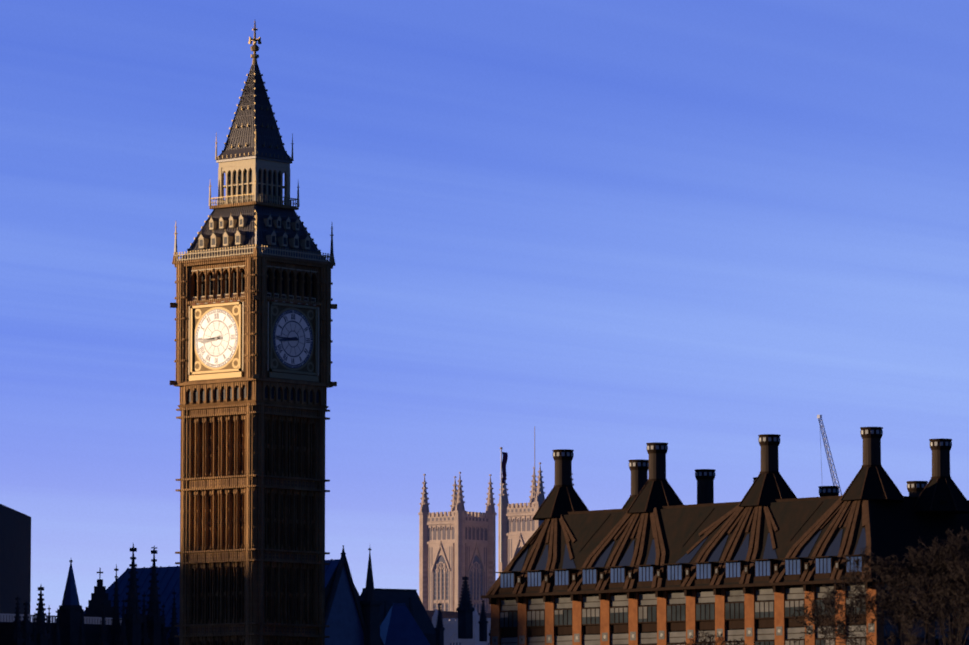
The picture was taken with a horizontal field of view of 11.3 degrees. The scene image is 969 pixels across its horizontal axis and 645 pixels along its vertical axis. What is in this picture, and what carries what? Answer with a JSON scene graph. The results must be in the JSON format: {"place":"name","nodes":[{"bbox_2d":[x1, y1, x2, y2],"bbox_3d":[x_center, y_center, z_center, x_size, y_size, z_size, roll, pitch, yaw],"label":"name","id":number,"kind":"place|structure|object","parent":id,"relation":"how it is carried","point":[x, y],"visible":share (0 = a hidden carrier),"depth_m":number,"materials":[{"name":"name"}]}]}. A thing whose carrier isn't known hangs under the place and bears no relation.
{"place":"outdoors","nodes":[
{"label":"outdoors","id":0,"kind":"place"},
{"bbox_2d":[0,543,178,644],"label":"spires","id":1,"kind":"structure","parent":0,"point":[99,622],"depth_m":663.94,"materials":[{"name":"black stone"}]},
{"bbox_2d":[169,21,336,644],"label":"clock tower","id":2,"kind":"structure","parent":0,"point":[253,305],"depth_m":577.94,"materials":[{"name":"stone"}]},
{"bbox_2d":[0,0,968,621],"label":"sky","id":3,"kind":"structure","parent":0,"point":[610,229],"materials":[{"name":"blue"}]},
{"bbox_2d":[481,427,968,644],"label":"building","id":4,"kind":"structure","parent":0,"point":[654,560],"depth_m":537.61,"materials":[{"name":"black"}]},
{"bbox_2d":[502,426,534,501],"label":"flags and masts","id":5,"kind":"object","parent":4,"relation":"attached to","point":[505,458],"visible":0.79,"depth_m":566.97},
{"label":"ground","id":6,"kind":"structure","parent":0,"visible":0},
{"bbox_2d":[0,504,30,622],"bbox_3d":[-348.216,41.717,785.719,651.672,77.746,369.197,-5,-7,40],"label":"distant office block","id":7,"kind":"structure","parent":6,"relation":"on","point":[15,553],"depth_m":775.05,"materials":[{"name":"black"}]},
{"bbox_2d":[84,545,490,644],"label":"westminster hall and st margarets","id":8,"kind":"structure","parent":6,"relation":"on","point":[370,615],"depth_m":682.30,"materials":[{"name":"grey"}]},
{"bbox_2d":[418,462,573,621],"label":"church towers","id":9,"kind":"structure","parent":6,"relation":"on","point":[457,542],"depth_m":891.27,"materials":[{"name":"grey stone"}]},
{"bbox_2d":[682,629,758,644],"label":"plane tree row","id":10,"kind":"object","parent":6,"relation":"on","point":[704,641],"visible":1,"depth_m":515.48,"materials":[{"name":"brown plant"}]},
{"bbox_2d":[817,415,841,495],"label":"tower crane","id":11,"kind":"object","parent":6,"relation":"on","point":[819,417],"visible":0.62,"depth_m":1650.58,"materials":[{"name":"grey metal"}]},
{"bbox_2d":[790,525,968,644],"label":"plane tree","id":12,"kind":"object","parent":6,"relation":"on","point":[935,567],"visible":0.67,"depth_m":466.78,"materials":[{"name":"brown plant"}]},
{"bbox_2d":[803,544,968,644],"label":"plane tree","id":13,"kind":"object","parent":6,"relation":"on","point":[963,578],"visible":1,"depth_m":452.94,"materials":[{"name":"brown plant"}]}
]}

